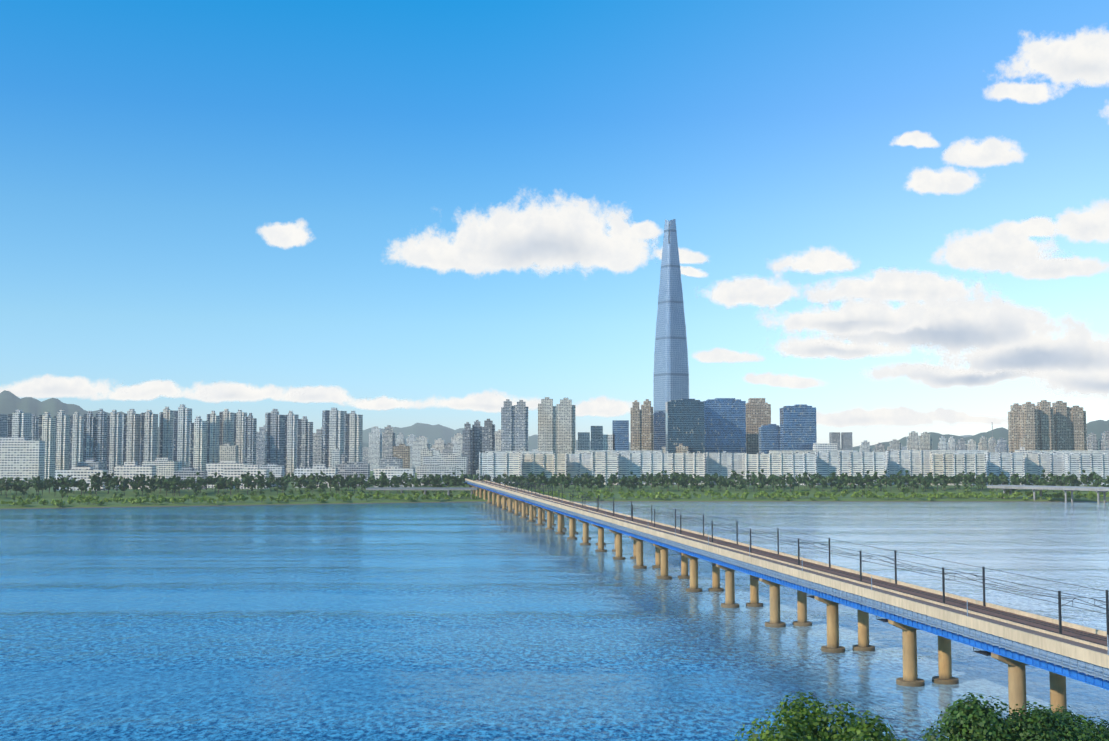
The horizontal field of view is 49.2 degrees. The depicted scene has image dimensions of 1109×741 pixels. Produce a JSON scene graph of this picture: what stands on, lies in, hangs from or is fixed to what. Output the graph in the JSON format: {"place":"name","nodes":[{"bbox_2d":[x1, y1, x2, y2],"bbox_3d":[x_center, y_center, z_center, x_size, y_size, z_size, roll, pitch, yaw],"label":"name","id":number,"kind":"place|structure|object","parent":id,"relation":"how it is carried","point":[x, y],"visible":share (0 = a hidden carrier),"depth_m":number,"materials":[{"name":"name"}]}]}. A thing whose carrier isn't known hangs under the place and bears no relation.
{"place":"outdoors","nodes":[
{"label":"outdoors","id":0,"kind":"place"},
{"bbox_2d":[0,374,109,398],"bbox_3d":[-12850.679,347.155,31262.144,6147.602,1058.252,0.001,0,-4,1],"label":"cloud","id":1,"kind":"structure","parent":0,"point":[46,386],"depth_m":31255.66,"materials":[{"name":"white"}]},
{"bbox_2d":[81,379,189,400],"bbox_3d":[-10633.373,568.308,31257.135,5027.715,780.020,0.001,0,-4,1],"label":"cloud","id":2,"kind":"structure","parent":0,"point":[151,390],"depth_m":31259.03,"materials":[{"name":"white"}]},
{"bbox_2d":[0,390,368,454],"bbox_3d":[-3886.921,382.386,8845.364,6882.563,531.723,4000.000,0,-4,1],"label":"mountain","id":3,"kind":"structure","parent":0,"point":[10,402],"depth_m":8651.63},
{"bbox_2d":[189,379,292,403],"bbox_3d":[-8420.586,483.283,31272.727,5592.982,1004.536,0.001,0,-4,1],"label":"cloud","id":4,"kind":"structure","parent":0,"point":[216,393],"depth_m":31264.30,"materials":[{"name":"white"}]},
{"bbox_2d":[258,220,309,248],"bbox_3d":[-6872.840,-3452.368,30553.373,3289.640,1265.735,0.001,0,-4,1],"label":"cloud","id":5,"kind":"structure","parent":0,"point":[287,236],"depth_m":30550.89,"materials":[{"name":"white"}]},
{"bbox_2d":[272,385,357,403],"bbox_3d":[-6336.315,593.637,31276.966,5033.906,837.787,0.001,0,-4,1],"label":"cloud","id":6,"kind":"structure","parent":0,"point":[323,394],"depth_m":31272.70,"materials":[{"name":"white"}]},
{"bbox_2d":[339,396,420,410],"bbox_3d":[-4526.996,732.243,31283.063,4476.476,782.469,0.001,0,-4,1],"label":"cloud","id":7,"kind":"structure","parent":0,"point":[382,403],"depth_m":31272.79,"materials":[{"name":"white"}]},
{"bbox_2d":[417,390,540,412],"bbox_3d":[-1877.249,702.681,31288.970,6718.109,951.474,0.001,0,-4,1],"label":"cloud","id":8,"kind":"structure","parent":0,"point":[488,401],"depth_m":31283.14,"materials":[{"name":"white"}]},
{"bbox_2d":[387,236,590,276],"bbox_3d":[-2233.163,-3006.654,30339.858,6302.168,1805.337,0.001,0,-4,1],"label":"cloud","id":9,"kind":"structure","parent":0,"point":[408,251],"depth_m":30345.06,"materials":[{"name":"white"}]},
{"bbox_2d":[362,423,630,450],"bbox_3d":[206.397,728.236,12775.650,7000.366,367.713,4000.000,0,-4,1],"label":"mountain","id":10,"kind":"structure","parent":0,"point":[432,433],"depth_m":12460.52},
{"bbox_2d":[419,195,648,274],"bbox_3d":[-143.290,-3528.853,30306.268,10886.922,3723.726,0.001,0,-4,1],"label":"cloud","id":11,"kind":"structure","parent":0,"point":[547,238],"depth_m":30295.45,"materials":[{"name":"white"}]},
{"bbox_2d":[0,502,1108,740],"bbox_3d":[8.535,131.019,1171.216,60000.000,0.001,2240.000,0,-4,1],"label":"river water","id":12,"kind":"structure","parent":0,"point":[414,622],"depth_m":374.06,"materials":[{"name":"blue liquid"}]},
{"bbox_2d":[0,471,1108,508],"bbox_3d":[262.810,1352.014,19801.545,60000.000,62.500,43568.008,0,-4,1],"label":"ground","id":13,"kind":"structure","parent":0,"point":[50,495],"depth_m":1302.21,"materials":[{"name":"green plant"}]},
{"bbox_2d":[0,397,1108,490],"bbox_3d":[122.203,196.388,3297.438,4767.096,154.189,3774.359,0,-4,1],"label":"city buildings","id":14,"kind":"structure","parent":13,"relation":"on","point":[721,436],"depth_m":1956.47,"materials":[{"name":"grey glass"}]},
{"bbox_2d":[0,469,1108,497],"bbox_3d":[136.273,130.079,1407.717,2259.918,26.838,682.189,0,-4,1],"label":"trees","id":15,"kind":"object","parent":13,"relation":"on","point":[586,479],"visible":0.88,"depth_m":1437.80,"materials":[{"name":"green plant"}]},
{"bbox_2d":[1,489,1108,506],"bbox_3d":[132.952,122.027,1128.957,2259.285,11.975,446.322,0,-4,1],"label":"trees","id":16,"kind":"object","parent":13,"relation":"on","point":[79,498],"visible":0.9,"depth_m":1271.45,"materials":[{"name":"green plant"}]},
{"bbox_2d":[12,484,1108,499],"bbox_3d":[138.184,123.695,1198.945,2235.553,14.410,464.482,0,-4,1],"label":"bank park trees","id":17,"kind":"object","parent":13,"relation":"on","point":[906,489],"visible":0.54,"depth_m":1325.93,"materials":[{"name":"green plant"}]},
{"bbox_2d":[653,219,688,413],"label":"skyscraper","id":18,"kind":"structure","parent":13,"relation":"on","point":[671,375],"depth_m":2587.89,"materials":[{"name":"blue glass"}]},
{"bbox_2d":[366,485,1108,503],"bbox_3d":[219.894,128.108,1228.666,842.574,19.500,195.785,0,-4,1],"label":"road viaducts","id":19,"kind":"object","parent":13,"relation":"on","point":[1065,489],"visible":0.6,"depth_m":1281.86,"materials":[{"name":"concrete"}]},
{"bbox_2d":[465,473,1108,718],"bbox_3d":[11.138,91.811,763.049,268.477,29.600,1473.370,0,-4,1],"label":"railway bridge","id":20,"kind":"structure","parent":13,"relation":"on","point":[1017,641],"depth_m":305.78,"materials":[{"name":"concrete"}]},
{"bbox_2d":[0,0,1108,446],"label":"sky","id":21,"kind":"structure","parent":0,"point":[147,146],"materials":[{"name":"blue"}]},
{"bbox_2d":[576,396,640,416],"bbox_3d":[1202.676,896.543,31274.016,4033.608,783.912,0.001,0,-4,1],"label":"cloud","id":22,"kind":"structure","parent":0,"point":[602,406],"depth_m":31268.58,"materials":[{"name":"white"}]},
{"bbox_2d":[599,211,661,272],"bbox_3d":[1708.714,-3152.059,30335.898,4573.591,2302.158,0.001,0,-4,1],"label":"cloud","id":23,"kind":"structure","parent":0,"point":[641,253],"depth_m":30312.82,"materials":[{"name":"white"}]},
{"bbox_2d":[629,220,661,245],"bbox_3d":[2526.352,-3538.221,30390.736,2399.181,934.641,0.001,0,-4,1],"label":"cloud","id":24,"kind":"structure","parent":0,"point":[652,226],"depth_m":30395.42,"materials":[{"name":"white"}]},
{"bbox_2d":[656,248,707,264],"bbox_3d":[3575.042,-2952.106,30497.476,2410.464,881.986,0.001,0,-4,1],"label":"cloud","id":25,"kind":"structure","parent":0,"point":[687,256],"depth_m":30493.77,"materials":[{"name":"white"}]},
{"bbox_2d":[680,266,734,279],"bbox_3d":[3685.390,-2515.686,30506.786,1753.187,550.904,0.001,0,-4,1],"label":"cloud","id":26,"kind":"structure","parent":0,"point":[687,271],"depth_m":30506.14,"materials":[{"name":"white"}]},
{"bbox_2d":[693,348,763,362],"bbox_3d":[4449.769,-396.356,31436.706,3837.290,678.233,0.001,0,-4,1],"label":"cloud","id":27,"kind":"structure","parent":0,"point":[719,355],"depth_m":31434.33,"materials":[{"name":"white"}]},
{"bbox_2d":[696,274,812,307],"bbox_3d":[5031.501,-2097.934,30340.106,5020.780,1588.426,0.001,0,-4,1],"label":"cloud","id":28,"kind":"structure","parent":0,"point":[762,292],"depth_m":30331.99,"materials":[{"name":"white"}]},
{"bbox_2d":[744,372,824,388],"bbox_3d":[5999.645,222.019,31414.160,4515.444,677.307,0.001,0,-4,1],"label":"cloud","id":29,"kind":"structure","parent":0,"point":[783,380],"depth_m":31411.78,"materials":[{"name":"white"}]},
{"bbox_2d":[744,247,856,281],"bbox_3d":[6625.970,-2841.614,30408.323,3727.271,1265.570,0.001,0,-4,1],"label":"cloud","id":30,"kind":"structure","parent":0,"point":[813,261],"depth_m":30401.18,"materials":[{"name":"white"}]},
{"bbox_2d":[700,285,1000,334],"bbox_3d":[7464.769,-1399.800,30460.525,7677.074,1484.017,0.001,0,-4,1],"label":"cloud","id":31,"kind":"structure","parent":0,"point":[857,317],"depth_m":30453.51,"materials":[{"name":"white"}]},
{"bbox_2d":[732,265,986,308],"bbox_3d":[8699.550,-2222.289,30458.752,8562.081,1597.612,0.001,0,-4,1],"label":"cloud","id":32,"kind":"structure","parent":0,"point":[889,284],"depth_m":30452.30,"materials":[{"name":"white"}]},
{"bbox_2d":[758,337,966,367],"bbox_3d":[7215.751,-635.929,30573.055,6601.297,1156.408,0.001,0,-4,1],"label":"cloud","id":33,"kind":"structure","parent":0,"point":[807,347],"depth_m":30568.11,"materials":[{"name":"white"}]},
{"bbox_2d":[816,406,955,427],"bbox_3d":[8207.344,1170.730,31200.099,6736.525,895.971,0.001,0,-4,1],"label":"cloud","id":34,"kind":"structure","parent":0,"point":[890,416],"depth_m":31196.50,"materials":[{"name":"white"}]},
{"bbox_2d":[778,343,1035,388],"bbox_3d":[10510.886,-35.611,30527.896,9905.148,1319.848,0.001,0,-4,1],"label":"cloud","id":35,"kind":"structure","parent":0,"point":[915,373],"depth_m":30525.40,"materials":[{"name":"white"}]},
{"bbox_2d":[891,131,938,147],"bbox_3d":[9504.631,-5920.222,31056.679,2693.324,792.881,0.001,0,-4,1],"label":"cloud","id":36,"kind":"structure","parent":0,"point":[918,139],"depth_m":31059.35,"materials":[{"name":"white"}]},
{"bbox_2d":[729,690,1108,740],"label":"bushes","id":37,"kind":"object","parent":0,"point":[971,720],"depth_m":104.63,"materials":[{"name":"green plant"}]},
{"bbox_2d":[760,267,1085,357],"bbox_3d":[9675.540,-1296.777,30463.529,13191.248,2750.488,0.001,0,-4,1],"label":"cloud","id":38,"kind":"structure","parent":0,"point":[979,325],"depth_m":30439.00,"materials":[{"name":"white"}]},
{"bbox_2d":[907,167,978,194],"bbox_3d":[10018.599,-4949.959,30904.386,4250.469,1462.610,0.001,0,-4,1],"label":"cloud","id":39,"kind":"structure","parent":0,"point":[948,180],"depth_m":30897.53,"materials":[{"name":"white"}]},
{"bbox_2d":[818,326,1108,377],"bbox_3d":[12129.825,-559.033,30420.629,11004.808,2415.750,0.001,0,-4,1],"label":"cloud","id":40,"kind":"structure","parent":0,"point":[1051,355],"depth_m":30407.73,"materials":[{"name":"white"}]},
{"bbox_2d":[921,407,1007,424],"bbox_3d":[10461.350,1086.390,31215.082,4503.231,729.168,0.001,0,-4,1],"label":"cloud","id":41,"kind":"structure","parent":0,"point":[958,416],"depth_m":31206.33,"materials":[{"name":"white"}]},
{"bbox_2d":[853,420,1108,451],"bbox_3d":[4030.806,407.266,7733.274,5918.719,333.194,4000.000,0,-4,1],"label":"mountain","id":42,"kind":"structure","parent":0,"point":[1098,428],"depth_m":7463.83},
{"bbox_2d":[942,137,1023,166],"bbox_3d":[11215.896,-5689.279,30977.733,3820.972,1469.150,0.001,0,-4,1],"label":"cloud","id":43,"kind":"structure","parent":0,"point":[990,151],"depth_m":30972.31,"materials":[{"name":"white"}]},
{"bbox_2d":[932,228,1069,282],"bbox_3d":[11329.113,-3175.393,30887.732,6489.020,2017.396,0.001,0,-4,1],"label":"cloud","id":44,"kind":"structure","parent":0,"point":[1003,250],"depth_m":30878.56,"materials":[{"name":"white"}]},
{"bbox_2d":[984,82,1062,103],"bbox_3d":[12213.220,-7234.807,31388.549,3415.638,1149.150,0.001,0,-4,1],"label":"cloud","id":45,"kind":"structure","parent":0,"point":[1036,93],"depth_m":31389.04,"materials":[{"name":"white"}]},
{"bbox_2d":[993,215,1065,247],"bbox_3d":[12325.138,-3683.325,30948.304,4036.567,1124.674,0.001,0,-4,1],"label":"cloud","id":46,"kind":"structure","parent":0,"point":[1047,227],"depth_m":30948.53,"materials":[{"name":"white"}]},
{"bbox_2d":[962,366,1108,398],"bbox_3d":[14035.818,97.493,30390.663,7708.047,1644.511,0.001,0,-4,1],"label":"cloud","id":47,"kind":"structure","parent":0,"point":[1097,384],"depth_m":30387.27,"materials":[{"name":"white"}]},
{"bbox_2d":[998,28,1108,87],"bbox_3d":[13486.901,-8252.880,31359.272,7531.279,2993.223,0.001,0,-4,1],"label":"cloud","id":48,"kind":"structure","parent":0,"point":[1082,57],"depth_m":31351.34,"materials":[{"name":"white"}]},
{"bbox_2d":[1005,256,1108,279],"bbox_3d":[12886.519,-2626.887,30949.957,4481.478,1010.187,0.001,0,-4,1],"label":"cloud","id":49,"kind":"structure","parent":0,"point":[1064,268],"depth_m":30945.80,"materials":[{"name":"white"}]},
{"bbox_2d":[1049,200,1108,259],"bbox_3d":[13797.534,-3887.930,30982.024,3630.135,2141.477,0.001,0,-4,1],"label":"cloud","id":50,"kind":"structure","parent":0,"point":[1086,225],"depth_m":30975.97,"materials":[{"name":"white"}]},
{"bbox_2d":[1074,82,1108,116],"bbox_3d":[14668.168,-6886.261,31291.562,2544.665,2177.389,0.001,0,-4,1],"label":"cloud","id":51,"kind":"structure","parent":0,"point":[1107,111],"depth_m":31285.10,"materials":[{"name":"white"}]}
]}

